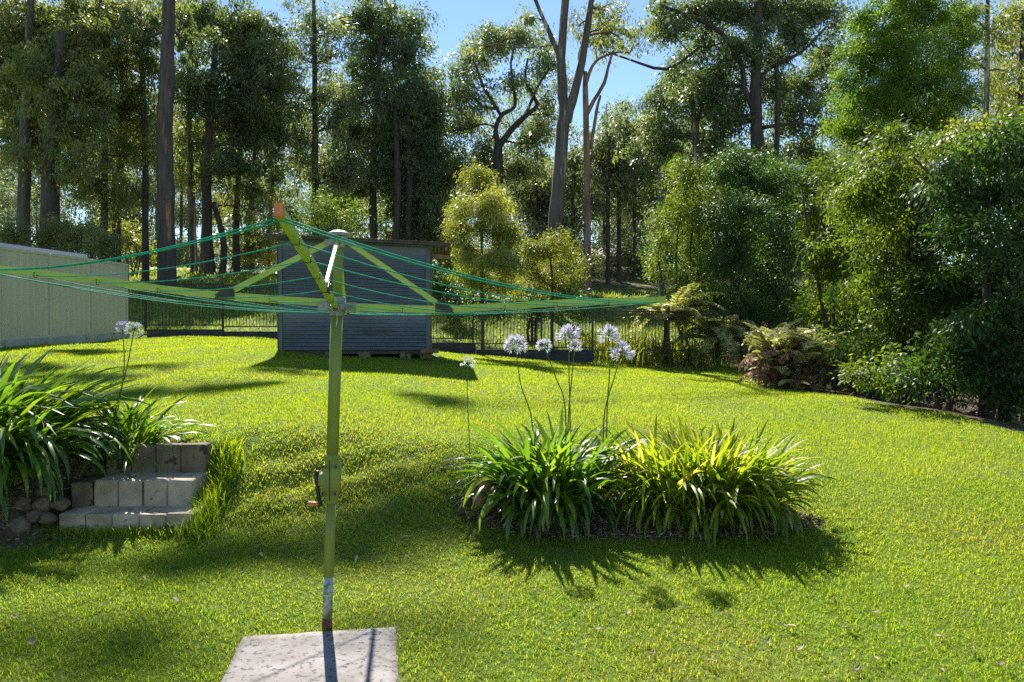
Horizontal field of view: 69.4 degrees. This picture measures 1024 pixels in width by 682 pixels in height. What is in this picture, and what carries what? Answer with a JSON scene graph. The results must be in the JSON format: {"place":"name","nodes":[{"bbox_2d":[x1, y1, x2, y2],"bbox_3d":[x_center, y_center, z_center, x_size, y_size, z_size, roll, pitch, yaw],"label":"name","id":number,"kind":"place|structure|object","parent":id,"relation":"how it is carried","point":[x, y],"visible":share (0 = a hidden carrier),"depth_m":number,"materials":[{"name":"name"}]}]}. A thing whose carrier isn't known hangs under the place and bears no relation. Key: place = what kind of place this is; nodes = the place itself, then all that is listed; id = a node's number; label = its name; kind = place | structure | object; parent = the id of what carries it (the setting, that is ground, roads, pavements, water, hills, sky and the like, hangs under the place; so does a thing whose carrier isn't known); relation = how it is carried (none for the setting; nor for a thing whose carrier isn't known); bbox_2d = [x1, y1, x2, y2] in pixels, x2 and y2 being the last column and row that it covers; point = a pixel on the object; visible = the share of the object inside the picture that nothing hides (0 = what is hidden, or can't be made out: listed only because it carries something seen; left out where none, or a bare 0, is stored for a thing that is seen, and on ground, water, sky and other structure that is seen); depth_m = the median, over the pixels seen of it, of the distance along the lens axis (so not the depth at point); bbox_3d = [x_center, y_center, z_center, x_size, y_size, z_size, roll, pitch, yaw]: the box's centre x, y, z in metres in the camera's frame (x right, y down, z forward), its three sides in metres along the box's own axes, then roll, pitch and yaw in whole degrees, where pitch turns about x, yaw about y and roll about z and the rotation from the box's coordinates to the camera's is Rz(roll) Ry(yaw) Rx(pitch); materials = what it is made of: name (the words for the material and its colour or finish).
{"place":"outdoors","nodes":[
{"label":"outdoors","id":0,"kind":"place"},
{"bbox_2d":[140,267,276,273],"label":"gravel path","id":1,"kind":"structure","parent":0,"point":[152,268],"depth_m":47.42,"materials":[{"name":"beige gravel"}]},
{"bbox_2d":[0,266,1023,681],"bbox_3d":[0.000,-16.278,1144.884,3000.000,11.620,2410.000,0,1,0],"label":"ground","id":2,"kind":"structure","parent":0,"point":[598,280],"depth_m":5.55,"materials":[{"name":"green plant"}]},
{"bbox_2d":[7,515,31,532],"bbox_3d":[-3.625,1.352,5.441,0.145,0.138,0.164,-16,-11,-2],"label":"rock","id":3,"kind":"object","parent":2,"relation":"on","point":[21,522],"visible":0.89,"depth_m":5.39,"materials":[{"name":"grey stone"}]},
{"bbox_2d":[13,496,32,510],"bbox_3d":[-3.693,1.238,5.569,0.153,0.130,0.137,12,-25,-40],"label":"rock","id":4,"kind":"object","parent":2,"relation":"on","point":[24,505],"visible":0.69,"depth_m":5.53,"materials":[{"name":"grey stone"}]},
{"bbox_2d":[29,636,34,644],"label":"fallen leaf","id":5,"kind":"object","parent":2,"relation":"on","point":[31,640],"visible":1,"depth_m":3.73,"materials":[{"name":"beige plant"}]},
{"bbox_2d":[26,509,41,522],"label":"rock","id":6,"kind":"object","parent":2,"relation":"on","point":[32,516],"visible":1,"depth_m":5.45,"materials":[{"name":"grey stone"}]},
{"bbox_2d":[31,496,51,511],"bbox_3d":[-3.579,1.251,5.635,0.150,0.133,0.130,0,-14,-13],"label":"rock","id":7,"kind":"object","parent":2,"relation":"on","point":[42,503],"visible":0.69,"depth_m":5.59,"materials":[{"name":"grey stone"}]},
{"bbox_2d":[0,205,85,248],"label":"shrub","id":8,"kind":"object","parent":2,"relation":"on","point":[9,233],"visible":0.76,"depth_m":28.24,"materials":[{"name":"green plant"}]},
{"bbox_2d":[34,487,51,497],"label":"rock","id":9,"kind":"object","parent":2,"relation":"on","point":[37,493],"visible":0.57,"depth_m":5.68,"materials":[{"name":"grey stone"}]},
{"bbox_2d":[0,242,86,257],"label":"neighbour shed","id":10,"kind":"structure","parent":2,"relation":"on","point":[46,250],"depth_m":17.78,"materials":[{"name":"white metal"}]},
{"bbox_2d":[38,512,57,523],"bbox_3d":[-3.469,1.321,5.519,0.178,0.088,0.126,-1,-16,36],"label":"rock","id":11,"kind":"object","parent":2,"relation":"on","point":[48,518],"visible":0.97,"depth_m":5.47,"materials":[{"name":"grey stone"}]},
{"bbox_2d":[0,447,105,547],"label":"leaf litter","id":12,"kind":"object","parent":2,"relation":"on","point":[23,488],"visible":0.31,"depth_m":5.56,"materials":[{"name":"brown plant"}]},
{"bbox_2d":[0,33,109,249],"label":"gum tree","id":13,"kind":"object","parent":2,"relation":"on","point":[58,206],"visible":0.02,"depth_m":35.88,"materials":[{"name":"green plant"}]},
{"bbox_2d":[49,497,70,510],"bbox_3d":[-3.474,1.253,5.679,0.150,0.106,0.205,-2,-7,-38],"label":"rock","id":14,"kind":"object","parent":2,"relation":"on","point":[62,504],"visible":0.94,"depth_m":5.62,"materials":[{"name":"grey stone"}]},
{"bbox_2d":[0,9,128,248],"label":"gum tree","id":15,"kind":"object","parent":2,"relation":"on","point":[71,83],"visible":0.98,"depth_m":30.79,"materials":[{"name":"green plant"}]},
{"bbox_2d":[0,246,128,347],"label":"steel fence","id":16,"kind":"object","parent":2,"relation":"on","point":[33,313],"visible":0.83,"depth_m":16.80,"materials":[{"name":"beige metal"}]},
{"bbox_2d":[0,0,139,244],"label":"gum tree","id":17,"kind":"object","parent":2,"relation":"on","point":[17,28],"visible":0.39,"depth_m":32.87,"materials":[{"name":"green plant"}]},
{"bbox_2d":[0,340,165,524],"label":"agapanthus clump","id":18,"kind":"object","parent":2,"relation":"on","point":[29,435],"visible":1,"depth_m":5.74,"materials":[{"name":"green plant"}]},
{"bbox_2d":[46,213,133,262],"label":"shrub","id":19,"kind":"object","parent":2,"relation":"on","point":[97,242],"visible":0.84,"depth_m":27.57,"materials":[{"name":"green plant"}]},
{"bbox_2d":[55,0,159,257],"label":"gum tree","id":20,"kind":"object","parent":2,"relation":"on","point":[102,189],"visible":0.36,"depth_m":33.84,"materials":[{"name":"green plant"}]},
{"bbox_2d":[91,1,157,262],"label":"gum tree","id":21,"kind":"object","parent":2,"relation":"on","point":[117,229],"visible":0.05,"depth_m":37.86,"materials":[{"name":"green plant"}]},
{"bbox_2d":[94,206,156,274],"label":"shrub","id":22,"kind":"object","parent":2,"relation":"on","point":[129,231],"visible":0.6,"depth_m":40.53,"materials":[{"name":"green plant"}]},
{"bbox_2d":[44,522,208,540],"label":"long grass","id":23,"kind":"structure","parent":2,"relation":"on","point":[160,531],"depth_m":5.54,"materials":[{"name":"green plant"}]},
{"bbox_2d":[124,254,129,337],"bbox_3d":[-10.919,-1.219,20.985,0.111,2.460,0.111,0,1,-22],"label":"timber post","id":24,"kind":"object","parent":2,"relation":"on","point":[127,260],"visible":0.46,"depth_m":20.96,"materials":[{"name":"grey wood"}]},
{"bbox_2d":[44,321,225,478],"bbox_3d":[-3.310,0.474,6.414,1.481,1.307,1.373,0,1,0],"label":"agapanthus clump","id":25,"kind":"object","parent":2,"relation":"on","point":[147,434],"visible":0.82,"depth_m":6.33,"materials":[{"name":"green plant"}]},
{"bbox_2d":[59,442,211,531],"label":"garden steps","id":26,"kind":"structure","parent":2,"relation":"on","point":[139,492],"depth_m":5.86,"materials":[{"name":"grey concrete"}]},
{"bbox_2d":[102,0,193,282],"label":"gum tree","id":27,"kind":"object","parent":2,"relation":"on","point":[143,85],"visible":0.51,"depth_m":34.78,"materials":[{"name":"green plant"}]},
{"bbox_2d":[113,0,228,286],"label":"gum tree","id":28,"kind":"object","parent":2,"relation":"on","point":[166,192],"visible":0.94,"depth_m":31.72,"materials":[{"name":"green plant"}]},
{"bbox_2d":[147,329,223,337],"bbox_3d":[-9.395,-0.169,21.280,2.211,0.368,0.120,0,1,0],"label":"garden sleeper","id":29,"kind":"object","parent":2,"relation":"on","point":[177,332],"visible":0.56,"depth_m":21.26,"materials":[{"name":"grey wood"}]},
{"bbox_2d":[165,420,258,543],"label":"long grass","id":30,"kind":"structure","parent":2,"relation":"on","point":[212,503],"depth_m":5.98,"materials":[{"name":"green plant"}]},
{"bbox_2d":[147,0,287,272],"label":"gum tree","id":31,"kind":"object","parent":2,"relation":"on","point":[191,178],"visible":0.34,"depth_m":42.72,"materials":[{"name":"green plant"}]},
{"bbox_2d":[154,0,306,275],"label":"gum tree","id":32,"kind":"object","parent":2,"relation":"on","point":[245,29],"visible":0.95,"depth_m":41.75,"materials":[{"name":"green plant"}]},
{"bbox_2d":[180,209,285,272],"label":"shrub","id":33,"kind":"object","parent":2,"relation":"on","point":[265,257],"visible":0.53,"depth_m":44.99,"materials":[{"name":"green plant"}]},
{"bbox_2d":[224,331,276,338],"bbox_3d":[-7.354,-0.100,21.281,1.825,0.353,0.080,0,1,0],"label":"garden sleeper","id":34,"kind":"object","parent":2,"relation":"on","point":[270,334],"visible":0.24,"depth_m":21.24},
{"bbox_2d":[212,10,294,273],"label":"gum tree","id":35,"kind":"object","parent":2,"relation":"on","point":[237,220],"visible":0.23,"depth_m":43.72,"materials":[{"name":"green plant"}]},
{"bbox_2d":[240,97,310,271],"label":"gum tree","id":36,"kind":"object","parent":2,"relation":"on","point":[277,177],"visible":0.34,"depth_m":47.76,"materials":[{"name":"green plant"}]},
{"bbox_2d":[221,626,398,681],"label":"concrete slab","id":37,"kind":"structure","parent":2,"relation":"on","point":[360,655],"depth_m":3.56,"materials":[{"name":"grey concrete"}]},
{"bbox_2d":[258,0,375,227],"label":"gum tree","id":38,"kind":"object","parent":2,"relation":"on","point":[312,162],"visible":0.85,"depth_m":45.52,"materials":[{"name":"green plant"}]},
{"bbox_2d":[274,182,374,242],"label":"shrub","id":39,"kind":"object","parent":2,"relation":"on","point":[326,213],"visible":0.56,"depth_m":24.07,"materials":[{"name":"green plant"}]},
{"bbox_2d":[0,203,665,630],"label":"rotary clothesline","id":40,"kind":"object","parent":2,"relation":"on","point":[328,477],"visible":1,"depth_m":3.87,"materials":[{"name":"metal"}]},
{"bbox_2d":[298,139,388,238],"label":"gum tree","id":41,"kind":"object","parent":2,"relation":"on","point":[365,229],"visible":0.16,"depth_m":49.11,"materials":[{"name":"green plant"}]},
{"bbox_2d":[262,233,450,358],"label":"garden shed","id":42,"kind":"structure","parent":2,"relation":"on","point":[408,336],"depth_m":14.47,"materials":[{"name":"grey metal"}]},
{"bbox_2d":[318,0,457,238],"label":"gum tree","id":43,"kind":"object","parent":2,"relation":"on","point":[403,41],"visible":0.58,"depth_m":48.19,"materials":[{"name":"green plant"}]},
{"bbox_2d":[347,62,434,240],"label":"gum tree","id":44,"kind":"object","parent":2,"relation":"on","point":[394,172],"visible":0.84,"depth_m":46.63,"materials":[{"name":"green plant"}]},
{"bbox_2d":[360,69,449,260],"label":"gum tree","id":45,"kind":"object","parent":2,"relation":"on","point":[407,216],"visible":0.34,"depth_m":47.00,"materials":[{"name":"green plant"}]},
{"bbox_2d":[381,67,457,242],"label":"gum tree","id":46,"kind":"object","parent":2,"relation":"on","point":[426,202],"visible":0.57,"depth_m":47.68,"materials":[{"name":"green plant"}]},
{"bbox_2d":[420,348,438,352],"bbox_3d":[-1.620,0.191,14.524,0.360,0.090,0.200,0,1,-6],"label":"paver","id":47,"kind":"object","parent":2,"relation":"on","point":[429,350],"visible":1,"depth_m":14.43,"materials":[{"name":"concrete"}]},
{"bbox_2d":[129,282,747,371],"bbox_3d":[-2.310,-0.372,21.997,18.629,2.778,0.055,0,1,0],"label":"metal fence","id":48,"kind":"object","parent":2,"relation":"on","point":[145,324],"visible":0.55,"depth_m":21.98,"materials":[{"name":"black metal"}]},
{"bbox_2d":[413,67,466,274],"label":"gum tree","id":49,"kind":"object","parent":2,"relation":"on","point":[449,143],"visible":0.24,"depth_m":48.77,"materials":[{"name":"green plant"}]},
{"bbox_2d":[0,145,883,277],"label":"undergrowth","id":50,"kind":"object","parent":2,"relation":"on","point":[182,255],"visible":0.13,"depth_m":59.45,"materials":[{"name":"green plant"}]},
{"bbox_2d":[432,342,475,353],"bbox_3d":[-1.704,0.208,21.285,1.320,0.353,0.120,0,1,0],"label":"garden sleeper","id":51,"kind":"object","parent":2,"relation":"on","point":[463,348],"visible":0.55,"depth_m":21.27,"materials":[{"name":"grey wood"}]},
{"bbox_2d":[427,355,521,506],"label":"agapanthus clump","id":52,"kind":"object","parent":2,"relation":"on","point":[467,480],"visible":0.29,"depth_m":6.13,"materials":[{"name":"green plant"}]},
{"bbox_2d":[437,157,535,355],"bbox_3d":[-0.800,-2.282,20.396,2.910,5.904,3.962,0,1,0],"label":"wattle tree","id":53,"kind":"object","parent":2,"relation":"on","point":[492,209],"visible":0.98,"depth_m":20.20,"materials":[{"name":"green plant"}]},
{"bbox_2d":[427,3,577,277],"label":"gum tree","id":54,"kind":"object","parent":2,"relation":"on","point":[532,135],"visible":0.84,"depth_m":50.52,"materials":[{"name":"green plant"}]},
{"bbox_2d":[499,496,516,510],"bbox_3d":[-0.033,1.249,5.678,0.120,0.123,0.149,-18,-23,42],"label":"rock","id":55,"kind":"object","parent":2,"relation":"on","point":[501,503],"visible":0.36,"depth_m":5.64,"materials":[{"name":"stone"}]},
{"bbox_2d":[0,47,1018,266],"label":"distant wood","id":56,"kind":"object","parent":2,"relation":"on","point":[181,206],"visible":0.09,"depth_m":64.05,"materials":[{"name":"green plant"}]},
{"bbox_2d":[432,258,607,344],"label":"shrub","id":57,"kind":"object","parent":2,"relation":"on","point":[437,278],"visible":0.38,"depth_m":24.99,"materials":[{"name":"green plant"}]},
{"bbox_2d":[476,350,592,361],"bbox_3d":[0.651,0.429,21.258,3.354,0.368,0.080,0,1,0],"label":"garden sleeper","id":58,"kind":"object","parent":2,"relation":"on","point":[579,356],"visible":0.7,"depth_m":21.22,"materials":[{"name":"brown wood"}]},
{"bbox_2d":[503,146,580,262],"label":"gum tree","id":59,"kind":"object","parent":2,"relation":"on","point":[536,227],"visible":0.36,"depth_m":54.80,"materials":[{"name":"green plant"}]},
{"bbox_2d":[454,0,635,318],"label":"gum tree","id":60,"kind":"object","parent":2,"relation":"on","point":[567,103],"visible":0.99,"depth_m":29.73,"materials":[{"name":"grey plant"}]},
{"bbox_2d":[512,222,596,349],"bbox_3d":[1.372,-1.500,23.321,3.656,4.353,2.428,-1,1,-34],"label":"tree","id":61,"kind":"object","parent":2,"relation":"on","point":[560,277],"visible":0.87,"depth_m":22.95,"materials":[{"name":"green plant"}]},
{"bbox_2d":[445,323,672,545],"bbox_3d":[0.337,0.695,5.973,1.780,1.683,1.708,0,1,-17],"label":"agapanthus clump","id":62,"kind":"object","parent":2,"relation":"on","point":[553,478],"visible":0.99,"depth_m":5.72,"materials":[{"name":"green plant"}]},
{"bbox_2d":[528,131,622,277],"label":"gum tree","id":63,"kind":"object","parent":2,"relation":"on","point":[571,189],"visible":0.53,"depth_m":53.02,"materials":[{"name":"green plant"}]},
{"bbox_2d":[567,112,640,283],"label":"gum tree","id":64,"kind":"object","parent":2,"relation":"on","point":[603,147],"visible":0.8,"depth_m":49.86,"materials":[{"name":"green plant"}]},
{"bbox_2d":[567,12,670,296],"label":"gum tree","id":65,"kind":"object","parent":2,"relation":"on","point":[587,141],"visible":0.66,"depth_m":41.72,"materials":[{"name":"brown plant"}]},
{"bbox_2d":[591,247,653,266],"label":"distant house","id":66,"kind":"structure","parent":2,"relation":"on","point":[605,255],"depth_m":61.91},
{"bbox_2d":[591,100,655,282],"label":"gum tree","id":67,"kind":"object","parent":2,"relation":"on","point":[619,249],"visible":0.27,"depth_m":50.84,"materials":[{"name":"green plant"}]},
{"bbox_2d":[454,492,825,541],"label":"mulch","id":68,"kind":"object","parent":2,"relation":"on","point":[620,532],"visible":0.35,"depth_m":5.67,"materials":[{"name":"brown wood"}]},
{"bbox_2d":[472,492,486,507],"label":"rock","id":69,"kind":"object","parent":68,"relation":"on","point":[479,501],"visible":0.9,"depth_m":5.63,"materials":[{"name":"stone"}]},
{"bbox_2d":[470,476,491,492],"bbox_3d":[-0.237,1.133,5.767,0.181,0.146,0.145,5,-1,20],"label":"rock","id":70,"kind":"object","parent":68,"relation":"on","point":[481,484],"visible":0.34,"depth_m":5.71,"materials":[{"name":"stone"}]},
{"bbox_2d":[485,485,503,501],"bbox_3d":[-0.129,1.182,5.700,0.137,0.138,0.164,-11,-15,37],"label":"rock","id":71,"kind":"object","parent":68,"relation":"on","point":[500,490],"visible":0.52,"depth_m":5.66,"materials":[{"name":"stone"}]},
{"bbox_2d":[575,414,839,549],"bbox_3d":[1.547,1.081,5.954,2.089,0.942,1.677,0,1,0],"label":"agapanthus clump","id":72,"kind":"object","parent":68,"relation":"on","point":[724,484],"visible":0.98,"depth_m":5.64,"materials":[{"name":"green plant"}]},
{"bbox_2d":[611,101,668,280],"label":"gum tree","id":73,"kind":"object","parent":2,"relation":"on","point":[637,204],"visible":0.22,"depth_m":51.85,"materials":[{"name":"green plant"}]},
{"bbox_2d":[543,325,744,370],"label":"long grass","id":74,"kind":"structure","parent":2,"relation":"on","point":[653,357],"depth_m":22.52,"materials":[{"name":"green plant"}]},
{"bbox_2d":[628,169,686,295],"bbox_3d":[8.411,-5.635,40.774,3.808,7.205,2.978,0,1,0],"label":"tree","id":75,"kind":"object","parent":2,"relation":"on","point":[660,199],"visible":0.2,"depth_m":39.91,"materials":[{"name":"green plant"}]},
{"bbox_2d":[635,104,679,265],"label":"gum tree","id":76,"kind":"object","parent":2,"relation":"on","point":[655,167],"visible":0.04,"depth_m":54.81,"materials":[{"name":"green plant"}]},
{"bbox_2d":[616,283,727,363],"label":"fern","id":77,"kind":"object","parent":2,"relation":"on","point":[690,305],"visible":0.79,"depth_m":22.42,"materials":[{"name":"green plant"}]},
{"bbox_2d":[598,41,747,286],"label":"gum tree","id":78,"kind":"object","parent":2,"relation":"on","point":[666,146],"visible":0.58,"depth_m":46.31,"materials":[{"name":"green plant"}]},
{"bbox_2d":[632,143,737,346],"bbox_3d":[5.824,-2.865,24.905,4.267,7.485,3.464,-1,1,-32],"label":"shrub","id":79,"kind":"object","parent":2,"relation":"on","point":[685,214],"visible":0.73,"depth_m":24.61,"materials":[{"name":"green plant"}]},
{"bbox_2d":[663,347,724,365],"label":"fern","id":80,"kind":"object","parent":2,"relation":"on","point":[700,356],"visible":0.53,"depth_m":22.39,"materials":[{"name":"green plant"}]},
{"bbox_2d":[671,314,755,366],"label":"fern","id":81,"kind":"object","parent":2,"relation":"on","point":[719,331],"visible":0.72,"depth_m":21.96,"materials":[{"name":"green plant"}]},
{"bbox_2d":[608,0,863,283],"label":"gum tree","id":82,"kind":"object","parent":2,"relation":"on","point":[758,18],"visible":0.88,"depth_m":44.07,"materials":[{"name":"green plant"}]},
{"bbox_2d":[692,138,819,366],"bbox_3d":[7.883,-2.791,23.159,4.722,7.743,5.055,0,1,0],"label":"shrub","id":83,"kind":"object","parent":2,"relation":"on","point":[746,263],"visible":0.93,"depth_m":23.09,"materials":[{"name":"green plant"}]},
{"bbox_2d":[658,144,884,336],"bbox_3d":[10.220,-3.439,28.245,9.746,8.091,3.699,0,1,-4],"label":"shrub","id":84,"kind":"object","parent":2,"relation":"on","point":[807,190],"visible":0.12,"depth_m":27.86,"materials":[{"name":"green plant"}]},
{"bbox_2d":[741,327,811,355],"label":"fern","id":85,"kind":"object","parent":2,"relation":"on","point":[751,347],"visible":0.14,"depth_m":17.07,"materials":[{"name":"green plant"}]},
{"bbox_2d":[736,318,830,388],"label":"fern","id":86,"kind":"object","parent":2,"relation":"on","point":[771,350],"visible":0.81,"depth_m":15.04,"materials":[{"name":"green plant"}]},
{"bbox_2d":[764,329,850,391],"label":"fern","id":87,"kind":"object","parent":2,"relation":"on","point":[808,349],"visible":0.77,"depth_m":14.61,"materials":[{"name":"brown plant"}]},
{"bbox_2d":[780,147,896,395],"bbox_3d":[7.450,-1.570,16.227,2.973,5.815,3.843,0,1,0],"label":"shrub","id":88,"kind":"object","parent":2,"relation":"on","point":[823,264],"visible":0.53,"depth_m":16.18,"materials":[{"name":"green plant"}]},
{"bbox_2d":[809,330,923,404],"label":"shrub","id":89,"kind":"object","parent":2,"relation":"on","point":[847,349],"visible":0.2,"depth_m":13.98,"materials":[{"name":"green plant"}]},
{"bbox_2d":[801,110,997,407],"bbox_3d":[6.846,-1.332,12.700,3.219,5.504,4.136,0,1,16],"label":"shrub","id":90,"kind":"object","parent":2,"relation":"on","point":[869,192],"visible":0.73,"depth_m":12.64,"materials":[{"name":"green plant"}]},
{"bbox_2d":[810,0,996,321],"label":"tree","id":91,"kind":"object","parent":2,"relation":"on","point":[907,76],"visible":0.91,"depth_m":21.24,"materials":[{"name":"green plant"}]},
{"bbox_2d":[842,386,1023,425],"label":"leaf litter","id":92,"kind":"object","parent":2,"relation":"on","point":[995,418],"visible":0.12,"depth_m":14.95,"materials":[{"name":"brown plant"}]},
{"bbox_2d":[870,323,1023,425],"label":"shrub","id":93,"kind":"object","parent":2,"relation":"on","point":[950,402],"visible":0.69,"depth_m":10.71,"materials":[{"name":"green plant"}]},
{"bbox_2d":[899,95,1023,421],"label":"shrub","id":94,"kind":"object","parent":2,"relation":"on","point":[997,316],"visible":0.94,"depth_m":10.56,"materials":[{"name":"green plant"}]},
{"bbox_2d":[905,102,1023,421],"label":"shrub","id":95,"kind":"object","parent":2,"relation":"on","point":[972,124],"visible":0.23,"depth_m":12.49,"materials":[{"name":"green plant"}]},
{"bbox_2d":[938,0,1023,220],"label":"gum tree","id":96,"kind":"object","parent":2,"relation":"on","point":[1000,79],"visible":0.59,"depth_m":29.75,"materials":[{"name":"green plant"}]},
{"bbox_2d":[969,0,1023,279],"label":"gum tree","id":97,"kind":"object","parent":2,"relation":"on","point":[1015,12],"visible":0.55,"depth_m":32.77,"materials":[{"name":"green plant"}]},
{"bbox_2d":[972,161,1023,422],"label":"shrub","id":98,"kind":"object","parent":2,"relation":"on","point":[1019,254],"visible":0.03,"depth_m":11.86,"materials":[{"name":"green plant"}]},
{"bbox_2d":[0,0,1023,269],"label":"sky","id":99,"kind":"structure","parent":0,"point":[628,77],"materials":[{"name":"blue"}]},
{"bbox_2d":[129,265,1008,371],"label":"rough grass","id":100,"kind":"structure","parent":0,"point":[272,278],"depth_m":27.46,"materials":[{"name":"green plant"}]}
]}

